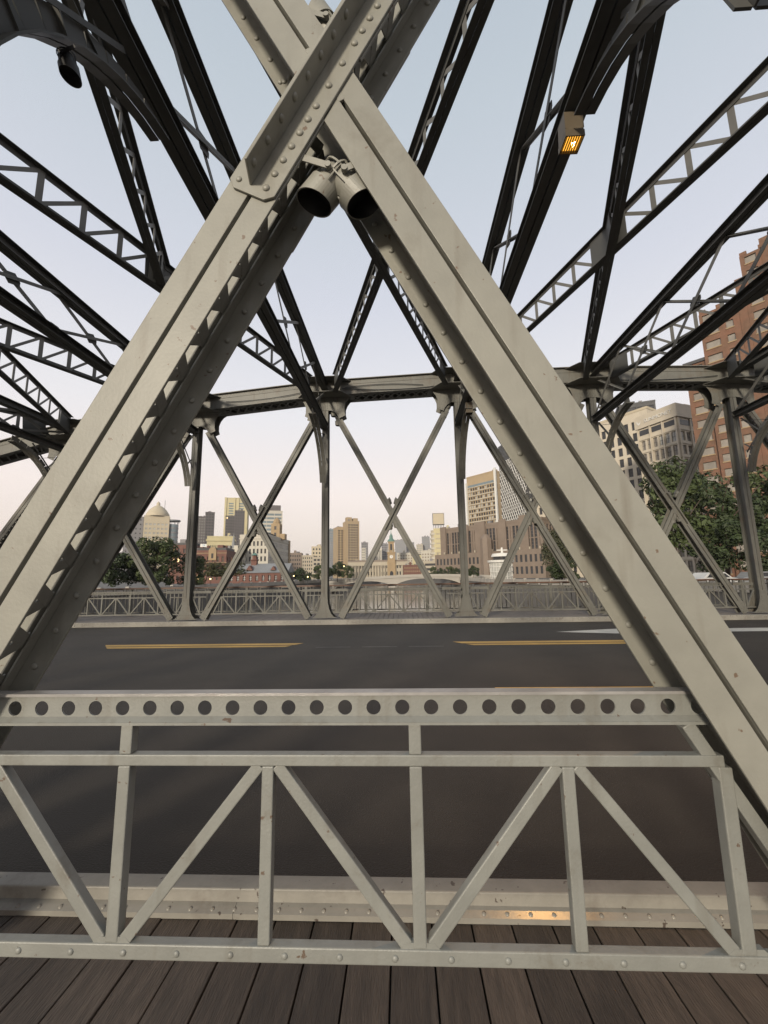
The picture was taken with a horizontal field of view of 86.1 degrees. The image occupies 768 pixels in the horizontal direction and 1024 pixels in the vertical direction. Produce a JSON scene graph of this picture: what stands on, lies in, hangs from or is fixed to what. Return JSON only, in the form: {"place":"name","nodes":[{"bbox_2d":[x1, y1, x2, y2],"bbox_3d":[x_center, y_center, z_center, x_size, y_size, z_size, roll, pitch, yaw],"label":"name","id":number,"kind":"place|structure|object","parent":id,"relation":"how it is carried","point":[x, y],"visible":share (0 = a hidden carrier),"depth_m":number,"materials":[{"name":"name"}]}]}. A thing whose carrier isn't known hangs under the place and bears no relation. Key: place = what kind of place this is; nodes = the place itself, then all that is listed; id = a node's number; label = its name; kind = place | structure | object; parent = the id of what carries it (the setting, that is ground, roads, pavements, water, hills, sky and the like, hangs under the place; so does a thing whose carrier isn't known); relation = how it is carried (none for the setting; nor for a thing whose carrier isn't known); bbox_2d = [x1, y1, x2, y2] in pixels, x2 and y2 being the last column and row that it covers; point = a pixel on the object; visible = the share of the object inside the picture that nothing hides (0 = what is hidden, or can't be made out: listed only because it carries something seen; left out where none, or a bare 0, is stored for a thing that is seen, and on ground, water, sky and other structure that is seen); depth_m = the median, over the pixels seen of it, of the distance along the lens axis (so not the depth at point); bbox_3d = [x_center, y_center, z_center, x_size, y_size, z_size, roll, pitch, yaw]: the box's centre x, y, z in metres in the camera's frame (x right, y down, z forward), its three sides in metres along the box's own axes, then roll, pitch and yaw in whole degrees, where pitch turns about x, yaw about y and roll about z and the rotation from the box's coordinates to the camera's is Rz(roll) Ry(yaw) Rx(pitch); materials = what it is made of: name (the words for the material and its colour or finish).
{"place":"outdoors","nodes":[
{"label":"outdoors","id":0,"kind":"place"},
{"bbox_2d":[121,517,143,582],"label":"office tower","id":1,"kind":"structure","parent":0,"point":[137,534],"depth_m":306.95,"materials":[{"name":"beige concrete"}]},
{"bbox_2d":[168,539,200,583],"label":"brick building","id":2,"kind":"structure","parent":0,"point":[182,546],"depth_m":154.95,"materials":[{"name":"red brick"}]},
{"bbox_2d":[197,516,204,543],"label":"residential tower","id":3,"kind":"structure","parent":0,"point":[201,528],"depth_m":430.85,"materials":[{"name":"grey concrete"}]},
{"bbox_2d":[204,511,214,547],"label":"residential tower","id":4,"kind":"structure","parent":0,"point":[209,522],"depth_m":425.38,"materials":[{"name":"grey concrete"}]},
{"bbox_2d":[205,513,213,543],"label":"windows","id":5,"kind":"structure","parent":4,"relation":"in","point":[207,513],"depth_m":425.52,"materials":[{"name":"grey glass"}]},
{"bbox_2d":[196,545,235,583],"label":"brick building","id":6,"kind":"structure","parent":0,"point":[222,554],"depth_m":142.19,"materials":[{"name":"brown"}]},
{"bbox_2d":[206,533,235,547],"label":"office block","id":7,"kind":"structure","parent":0,"point":[213,541],"depth_m":264.88,"materials":[{"name":"beige concrete"}]},
{"bbox_2d":[79,578,378,616],"bbox_3d":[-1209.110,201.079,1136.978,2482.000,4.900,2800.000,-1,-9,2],"label":"bank ground","id":8,"kind":"structure","parent":0,"point":[123,585],"depth_m":68.08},
{"bbox_2d":[101,549,134,586],"bbox_3d":[-38.215,7.030,54.847,8.871,7.552,7.872,1,-9,-11],"label":"tree","id":9,"kind":"object","parent":8,"relation":"on","point":[115,573],"visible":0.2,"depth_m":53.46,"materials":[{"name":"green plant"}]},
{"bbox_2d":[123,536,180,585],"bbox_3d":[-31.911,7.130,57.337,5.932,7.881,7.621,1,-9,-9],"label":"tree","id":10,"kind":"object","parent":8,"relation":"on","point":[157,551],"visible":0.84,"depth_m":57.10,"materials":[{"name":"green plant"}]},
{"bbox_2d":[122,542,185,585],"bbox_3d":[-34.272,7.980,60.848,7.161,7.360,8.281,-8,-11,38],"label":"tree","id":11,"kind":"object","parent":8,"relation":"on","point":[131,573],"visible":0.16,"depth_m":59.57,"materials":[{"name":"green plant"}]},
{"bbox_2d":[142,501,169,567],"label":"office tower","id":12,"kind":"structure","parent":8,"relation":"on","point":[157,520],"depth_m":312.27,"materials":[{"name":"beige stone"}]},
{"bbox_2d":[144,523,167,565],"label":"windows","id":13,"kind":"structure","parent":12,"relation":"in","point":[145,523],"depth_m":311.58,"materials":[{"name":"grey glass"}]},
{"bbox_2d":[166,519,180,575],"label":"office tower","id":14,"kind":"structure","parent":8,"relation":"on","point":[173,531],"depth_m":318.19,"materials":[{"name":"grey glass"}]},
{"bbox_2d":[176,555,208,585],"bbox_3d":[-29.258,9.118,62.832,4.368,5.542,5.807,4,-10,-31],"label":"tree","id":15,"kind":"object","parent":8,"relation":"on","point":[200,579],"visible":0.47,"depth_m":62.66,"materials":[{"name":"green plant"}]},
{"bbox_2d":[91,578,351,596],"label":"quay wall","id":16,"kind":"structure","parent":8,"relation":"on","point":[267,583],"depth_m":71.44,"materials":[{"name":"concrete"}]},
{"bbox_2d":[202,561,247,576],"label":"tree","id":17,"kind":"object","parent":8,"relation":"on","point":[214,570],"visible":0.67,"depth_m":88.65,"materials":[{"name":"green plant"}]},
{"bbox_2d":[234,509,244,545],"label":"residential tower","id":18,"kind":"structure","parent":8,"relation":"on","point":[239,521],"depth_m":436.31,"materials":[{"name":"grey concrete"}]},
{"bbox_2d":[235,512,243,544],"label":"windows","id":19,"kind":"structure","parent":18,"relation":"in","point":[236,512],"depth_m":435.98,"materials":[{"name":"grey glass"}]},
{"bbox_2d":[239,533,289,563],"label":"office building","id":20,"kind":"structure","parent":8,"relation":"on","point":[258,546],"depth_m":198.27,"materials":[{"name":"white concrete"}]},
{"bbox_2d":[271,518,286,539],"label":"sandstone tower","id":21,"kind":"structure","parent":20,"relation":"on","point":[276,527],"depth_m":219.15,"materials":[{"name":"beige stone"}]},
{"bbox_2d":[290,569,311,580],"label":"tree","id":22,"kind":"object","parent":8,"relation":"on","point":[297,572],"visible":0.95,"depth_m":107.54,"materials":[{"name":"green plant"}]},
{"bbox_2d":[312,564,320,578],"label":"tree","id":23,"kind":"object","parent":8,"relation":"on","point":[317,575],"visible":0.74,"depth_m":117.31,"materials":[{"name":"green plant"}]},
{"bbox_2d":[381,542,387,559],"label":"distant tower","id":24,"kind":"structure","parent":8,"relation":"on","point":[384,546],"depth_m":618.76,"materials":[{"name":"grey glass"}]},
{"bbox_2d":[225,515,234,535],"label":"residential tower","id":25,"kind":"structure","parent":0,"point":[229,523],"depth_m":440.20,"materials":[{"name":"grey concrete"}]},
{"bbox_2d":[223,497,248,535],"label":"office tower","id":26,"kind":"structure","parent":0,"point":[232,505],"depth_m":514.70,"materials":[{"name":"beige concrete"}]},
{"bbox_2d":[229,503,243,515],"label":"windows","id":27,"kind":"structure","parent":26,"relation":"in","point":[229,503],"depth_m":514.84,"materials":[{"name":"grey glass"}]},
{"bbox_2d":[228,545,246,563],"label":"office wing","id":28,"kind":"structure","parent":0,"point":[236,547],"depth_m":194.35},
{"bbox_2d":[229,553,293,583],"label":"pump house","id":29,"kind":"structure","parent":0,"point":[257,572],"depth_m":110.50,"materials":[{"name":"red brick"}]},
{"bbox_2d":[263,505,282,532],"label":"office tower","id":30,"kind":"structure","parent":0,"point":[274,512],"depth_m":461.64,"materials":[{"name":"grey concrete"}]},
{"bbox_2d":[263,513,281,532],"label":"windows","id":31,"kind":"structure","parent":30,"relation":"in","point":[268,514],"depth_m":460.49,"materials":[{"name":"grey glass"}]},
{"bbox_2d":[290,550,302,570],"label":"apartment block","id":32,"kind":"structure","parent":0,"point":[296,559],"depth_m":331.65,"materials":[{"name":"concrete"}]},
{"bbox_2d":[301,553,314,578],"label":"apartment block","id":33,"kind":"structure","parent":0,"point":[307,562],"depth_m":332.72,"materials":[{"name":"stone"}]},
{"bbox_2d":[311,544,320,556],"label":"apartment block","id":34,"kind":"structure","parent":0,"point":[316,551],"depth_m":346.75,"materials":[{"name":"concrete"}]},
{"bbox_2d":[312,557,320,578],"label":"apartment block","id":35,"kind":"structure","parent":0,"point":[316,560],"depth_m":322.18,"materials":[{"name":"concrete"}]},
{"bbox_2d":[329,541,332,577],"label":"glass tower","id":36,"kind":"structure","parent":0,"point":[330,554],"depth_m":677.19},
{"bbox_2d":[329,528,332,541],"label":"glass tower","id":37,"kind":"structure","parent":0,"point":[330,535],"depth_m":706.99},
{"bbox_2d":[333,526,343,577],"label":"apartment tower","id":38,"kind":"structure","parent":0,"point":[338,543],"depth_m":425.99,"materials":[{"name":"beige concrete"}]},
{"bbox_2d":[338,530,342,569],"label":"windows","id":39,"kind":"structure","parent":38,"relation":"in","point":[338,530],"depth_m":424.74,"materials":[{"name":"grey glass"}]},
{"bbox_2d":[343,517,359,577],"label":"apartment tower","id":40,"kind":"structure","parent":0,"point":[351,537],"depth_m":418.81,"materials":[{"name":"beige concrete"}]},
{"bbox_2d":[348,524,357,560],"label":"windows","id":41,"kind":"structure","parent":40,"relation":"in","point":[348,524],"depth_m":418.36,"materials":[{"name":"grey glass"}]},
{"bbox_2d":[361,548,365,559],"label":"distant tower","id":42,"kind":"structure","parent":0,"point":[363,553],"depth_m":559.77,"materials":[{"name":"grey concrete"}]},
{"bbox_2d":[361,541,367,559],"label":"distant tower","id":43,"kind":"structure","parent":0,"point":[364,544],"depth_m":601.00,"materials":[{"name":"grey glass"}]},
{"bbox_2d":[375,548,381,559],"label":"distant tower","id":44,"kind":"structure","parent":0,"point":[379,556],"depth_m":598.41,"materials":[{"name":"grey concrete"}]},
{"bbox_2d":[214,582,543,614],"bbox_3d":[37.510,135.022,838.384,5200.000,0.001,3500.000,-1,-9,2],"label":"river","id":45,"kind":"structure","parent":0,"point":[385,604],"depth_m":80.99,"materials":[{"name":"grey liquid"}]},
{"bbox_2d":[0,620,767,881],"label":"road","id":46,"kind":"structure","parent":0,"point":[670,812],"depth_m":3.21,"materials":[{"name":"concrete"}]},
{"bbox_2d":[106,628,767,687],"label":"road markings","id":47,"kind":"object","parent":46,"relation":"on","point":[489,642],"visible":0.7,"depth_m":9.18,"materials":[{"name":"yellow paint"}]},
{"bbox_2d":[0,0,767,579],"label":"sky","id":48,"kind":"structure","parent":0,"point":[707,49],"materials":[{"name":"blue"}]},
{"bbox_2d":[395,539,406,559],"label":"distant tower","id":49,"kind":"structure","parent":0,"point":[400,546],"depth_m":798.52,"materials":[{"name":"grey glass"}]},
{"bbox_2d":[397,550,412,564],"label":"terrace","id":50,"kind":"structure","parent":0,"point":[405,556],"depth_m":330.02,"materials":[{"name":"concrete"}]},
{"bbox_2d":[403,562,420,574],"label":"brick building","id":51,"kind":"structure","parent":0,"point":[409,569],"depth_m":286.71,"materials":[{"name":"brick"}]},
{"bbox_2d":[416,543,422,553],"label":"distant tower","id":52,"kind":"structure","parent":0,"point":[419,547],"depth_m":687.03,"materials":[{"name":"concrete"}]},
{"bbox_2d":[422,536,429,549],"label":"distant tower","id":53,"kind":"structure","parent":0,"point":[426,542],"depth_m":697.92,"materials":[{"name":"grey concrete"}]},
{"bbox_2d":[421,548,431,562],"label":"terrace","id":54,"kind":"structure","parent":0,"point":[426,555],"depth_m":319.91,"materials":[{"name":"brown stone"}]},
{"bbox_2d":[423,558,434,573],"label":"office block","id":55,"kind":"structure","parent":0,"point":[429,564],"depth_m":267.19,"materials":[{"name":"stone"}]},
{"bbox_2d":[430,525,449,560],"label":"office tower","id":56,"kind":"structure","parent":0,"point":[435,544],"depth_m":279.75,"materials":[{"name":"concrete"}]},
{"bbox_2d":[432,513,443,527],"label":"billboard","id":57,"kind":"object","parent":56,"relation":"on","point":[438,519],"visible":0.86,"depth_m":282.21,"materials":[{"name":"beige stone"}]},
{"bbox_2d":[465,467,501,525],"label":"hotel tower","id":58,"kind":"structure","parent":0,"point":[483,495],"depth_m":233.32,"materials":[{"name":"beige concrete"}]},
{"bbox_2d":[487,547,513,578],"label":"river pavilion","id":59,"kind":"structure","parent":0,"point":[496,563],"depth_m":91.52,"materials":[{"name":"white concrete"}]},
{"bbox_2d":[401,577,767,608],"bbox_3d":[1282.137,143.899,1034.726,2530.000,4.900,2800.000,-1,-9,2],"label":"bank ground","id":60,"kind":"structure","parent":0,"point":[416,581],"depth_m":63.30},
{"bbox_2d":[329,561,350,581],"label":"tree","id":61,"kind":"object","parent":60,"relation":"on","point":[335,570],"visible":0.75,"depth_m":126.46,"materials":[{"name":"green plant"}]},
{"bbox_2d":[341,566,353,577],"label":"tree","id":62,"kind":"object","parent":60,"relation":"on","point":[351,574],"visible":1,"depth_m":124.69,"materials":[{"name":"green plant"}]},
{"bbox_2d":[348,533,407,578],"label":"clock tower building","id":63,"kind":"structure","parent":60,"relation":"on","point":[391,565],"depth_m":303.48,"materials":[{"name":"stone"}]},
{"bbox_2d":[0,0,767,868],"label":"truss bridge","id":64,"kind":"structure","parent":60,"relation":"on","point":[118,448],"depth_m":2.03,"materials":[{"name":"metal"}]},
{"bbox_2d":[56,44,81,88],"bbox_3d":[-2.530,-3.611,3.325,0.192,0.185,0.188,-1,-9,2],"label":"spotlight","id":65,"kind":"object","parent":64,"relation":"attached to","point":[68,68],"visible":1,"depth_m":3.30,"materials":[{"name":"black metal"}]},
{"bbox_2d":[79,591,182,615],"bbox_3d":[-9.065,3.170,14.201,4.474,0.811,0.056,-1,-9,2],"label":"guard railing","id":66,"kind":"object","parent":64,"relation":"attached to","point":[100,613],"visible":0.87,"depth_m":14.18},
{"bbox_2d":[192,589,320,614],"bbox_3d":[-4.350,3.061,14.008,4.474,0.811,0.056,-1,-9,2],"label":"guard railing","id":67,"kind":"object","parent":64,"relation":"attached to","point":[220,597],"visible":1,"depth_m":14.00,"materials":[{"name":"metal"}]},
{"bbox_2d":[226,393,298,401],"bbox_3d":[-4.193,-4.149,14.762,3.002,0.325,0.023,-1,-9,2],"label":"cable","id":68,"kind":"object","parent":64,"relation":"attached to","point":[260,399],"visible":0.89,"depth_m":14.75,"materials":[{"name":"black metal"}]},
{"bbox_2d":[296,154,341,217],"bbox_3d":[-0.252,-1.368,1.723,0.234,0.194,0.168,-1,-9,2],"label":"spotlight","id":69,"kind":"object","parent":64,"relation":"attached to","point":[316,194],"visible":0.74,"depth_m":1.68,"materials":[{"name":"metal"}]},
{"bbox_2d":[308,0,333,27],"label":"spotlight","id":70,"kind":"object","parent":64,"relation":"attached to","point":[322,11],"visible":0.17,"depth_m":1.88,"materials":[{"name":"metal"}]},
{"bbox_2d":[329,159,378,219],"bbox_3d":[-0.125,-1.352,1.714,0.234,0.194,0.168,-1,-9,2],"label":"spotlight","id":71,"kind":"object","parent":64,"relation":"attached to","point":[356,200],"visible":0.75,"depth_m":1.68,"materials":[{"name":"metal"}]},
{"bbox_2d":[0,687,767,973],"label":"guard railing","id":72,"kind":"object","parent":64,"relation":"attached to","point":[739,951],"visible":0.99,"depth_m":1.35,"materials":[{"name":"metal"}]},
{"bbox_2d":[0,872,767,928],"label":"kerb","id":73,"kind":"structure","parent":64,"relation":"on","point":[629,903],"depth_m":1.83,"materials":[{"name":"paint"}]},
{"bbox_2d":[342,386,432,389],"bbox_3d":[0.298,-4.402,14.601,3.602,0.122,0.023,-1,-9,2],"label":"cable","id":74,"kind":"object","parent":64,"relation":"attached to","point":[385,389],"visible":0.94,"depth_m":14.60,"materials":[{"name":"black metal"}]},
{"bbox_2d":[329,587,461,612],"bbox_3d":[0.364,2.953,13.814,4.474,0.811,0.056,-1,-9,2],"label":"guard railing","id":75,"kind":"object","parent":64,"relation":"attached to","point":[403,594],"visible":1,"depth_m":13.80,"materials":[{"name":"metal"}]},
{"bbox_2d":[389,936,439,1023],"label":"footpath deck","id":76,"kind":"structure","parent":64,"relation":"on","point":[390,994],"depth_m":1.54,"materials":[{"name":"black wood"}]},
{"bbox_2d":[0,915,767,1023],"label":"footpath","id":77,"kind":"structure","parent":76,"relation":"on","point":[66,991],"depth_m":1.50,"materials":[{"name":"brown wood"}]},
{"bbox_2d":[72,614,767,627],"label":"kerb","id":78,"kind":"structure","parent":64,"relation":"on","point":[390,621],"depth_m":13.01,"materials":[{"name":"paint"}]},
{"bbox_2d":[465,401,472,414],"bbox_3d":[2.560,-3.156,12.428,0.213,0.390,0.214,-1,-9,2],"label":"box lamp","id":79,"kind":"object","parent":64,"relation":"hanging from","point":[469,411],"visible":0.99,"depth_m":12.34,"materials":[{"name":"black metal"}]},
{"bbox_2d":[469,585,603,610],"bbox_3d":[5.079,2.845,13.621,4.474,0.811,0.056,-1,-9,2],"label":"guard railing","id":80,"kind":"object","parent":64,"relation":"attached to","point":[531,594],"visible":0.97,"depth_m":13.62,"materials":[{"name":"metal"}]},
{"bbox_2d":[558,111,584,154],"bbox_3d":[2.125,-4.353,4.691,0.213,0.390,0.214,-1,-9,2],"label":"box lamp","id":81,"kind":"object","parent":64,"relation":"hanging from","point":[571,132],"visible":0.96,"depth_m":4.61,"materials":[{"name":"grey"}]},
{"bbox_2d":[620,375,717,379],"bbox_3d":[9.638,-4.617,14.217,3.702,0.102,0.023,-1,-9,2],"label":"cable","id":82,"kind":"object","parent":64,"relation":"attached to","point":[679,378],"visible":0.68,"depth_m":14.18,"materials":[{"name":"black metal"}]},
{"bbox_2d":[699,582,756,607],"bbox_3d":[9.794,2.737,13.427,4.474,0.811,0.056,-1,-9,2],"label":"guard railing","id":83,"kind":"object","parent":64,"relation":"attached to","point":[709,591],"visible":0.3,"depth_m":13.36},
{"bbox_2d":[329,574,490,592],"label":"arch bridge","id":84,"kind":"structure","parent":60,"relation":"on","point":[393,579],"depth_m":128.14,"materials":[{"name":"concrete"}]},
{"bbox_2d":[430,566,437,579],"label":"tree","id":85,"kind":"object","parent":60,"relation":"on","point":[432,569],"visible":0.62,"depth_m":147.59,"materials":[{"name":"green plant"}]},
{"bbox_2d":[445,566,454,573],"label":"tree","id":86,"kind":"object","parent":60,"relation":"on","point":[450,568],"visible":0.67,"depth_m":147.48,"materials":[{"name":"green plant"}]},
{"bbox_2d":[468,565,479,576],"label":"tree","id":87,"kind":"object","parent":60,"relation":"on","point":[472,570],"visible":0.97,"depth_m":117.37,"materials":[{"name":"green plant"}]},
{"bbox_2d":[435,515,553,577],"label":"stone complex","id":88,"kind":"structure","parent":60,"relation":"on","point":[485,541],"depth_m":160.10,"materials":[{"name":"brown stone"}]},
{"bbox_2d":[498,446,536,520],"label":"lattice tower","id":89,"kind":"structure","parent":60,"relation":"on","point":[512,508],"depth_m":182.42,"materials":[{"name":"white concrete"}]},
{"bbox_2d":[541,528,571,579],"bbox_3d":[27.440,6.664,64.682,5.332,9.181,5.788,-4,-9,18],"label":"tree","id":90,"kind":"object","parent":60,"relation":"on","point":[557,540],"visible":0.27,"depth_m":64.64,"materials":[{"name":"green plant"}]},
{"bbox_2d":[547,530,574,563],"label":"tree","id":91,"kind":"object","parent":60,"relation":"on","point":[569,556],"visible":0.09,"depth_m":67.00,"materials":[{"name":"green plant"}]},
{"bbox_2d":[546,557,579,579],"bbox_3d":[25.300,8.165,58.324,4.180,4.252,4.978,1,-9,-15],"label":"tree","id":92,"kind":"object","parent":60,"relation":"on","point":[556,569],"visible":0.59,"depth_m":58.40,"materials":[{"name":"green plant"}]},
{"bbox_2d":[420,577,767,592],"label":"quay wall","id":93,"kind":"structure","parent":60,"relation":"on","point":[525,580],"depth_m":58.88,"materials":[{"name":"concrete"}]},
{"bbox_2d":[537,406,655,576],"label":"stone office","id":94,"kind":"structure","parent":60,"relation":"on","point":[626,462],"depth_m":134.06,"materials":[{"name":"stone"}]},
{"bbox_2d":[638,455,719,554],"bbox_3d":[32.510,0.979,45.627,7.286,14.314,8.799,-3,-9,15],"label":"tree","id":95,"kind":"object","parent":60,"relation":"on","point":[669,479],"visible":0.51,"depth_m":44.07,"materials":[{"name":"green plant"}]},
{"bbox_2d":[652,470,767,575],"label":"tree","id":96,"kind":"object","parent":60,"relation":"on","point":[722,494],"visible":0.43,"depth_m":46.42,"materials":[{"name":"green plant"}]},
{"bbox_2d":[693,572,738,581],"bbox_3d":[29.183,6.140,36.739,4.292,1.450,1.732,0,-9,-3],"label":"parked car","id":97,"kind":"object","parent":60,"relation":"on","point":[707,575],"visible":0.13,"depth_m":36.02,"materials":[{"name":"white paint"}]},
{"bbox_2d":[689,519,767,572],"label":"tree","id":98,"kind":"object","parent":60,"relation":"on","point":[721,555],"visible":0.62,"depth_m":40.94,"materials":[{"name":"green plant"}]},
{"bbox_2d":[720,464,767,547],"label":"tree","id":99,"kind":"object","parent":60,"relation":"on","point":[755,480],"visible":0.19,"depth_m":49.78,"materials":[{"name":"green plant"}]},
{"bbox_2d":[733,571,767,581],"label":"parked car","id":100,"kind":"object","parent":60,"relation":"on","point":[744,574],"visible":0.09,"depth_m":38.36,"materials":[{"name":"paint"}]},
{"bbox_2d":[760,523,767,556],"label":"tree","id":101,"kind":"object","parent":60,"relation":"on","point":[765,528],"visible":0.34,"depth_m":42.43,"materials":[{"name":"green plant"}]},
{"bbox_2d":[615,400,655,413],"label":"glass tower","id":102,"kind":"structure","parent":0,"point":[641,404],"depth_m":191.32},
{"bbox_2d":[634,403,708,573],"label":"hotel","id":103,"kind":"structure","parent":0,"point":[665,432],"depth_m":103.15,"materials":[{"name":"stone"}]},
{"bbox_2d":[682,235,767,576],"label":"brick tower","id":104,"kind":"structure","parent":0,"point":[720,343],"depth_m":75.27,"materials":[{"name":"brick"}]},
{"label":"far footpath deck","id":105,"kind":"structure","parent":0,"visible":0},
{"bbox_2d":[75,608,767,622],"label":"footpath","id":106,"kind":"structure","parent":105,"relation":"on","point":[544,613],"depth_m":14.64,"materials":[{"name":"concrete"}]},
{"bbox_2d":[81,578,767,613],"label":"railing","id":107,"kind":"object","parent":106,"relation":"on","point":[741,592],"visible":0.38,"depth_m":16.00,"materials":[{"name":"metal"}]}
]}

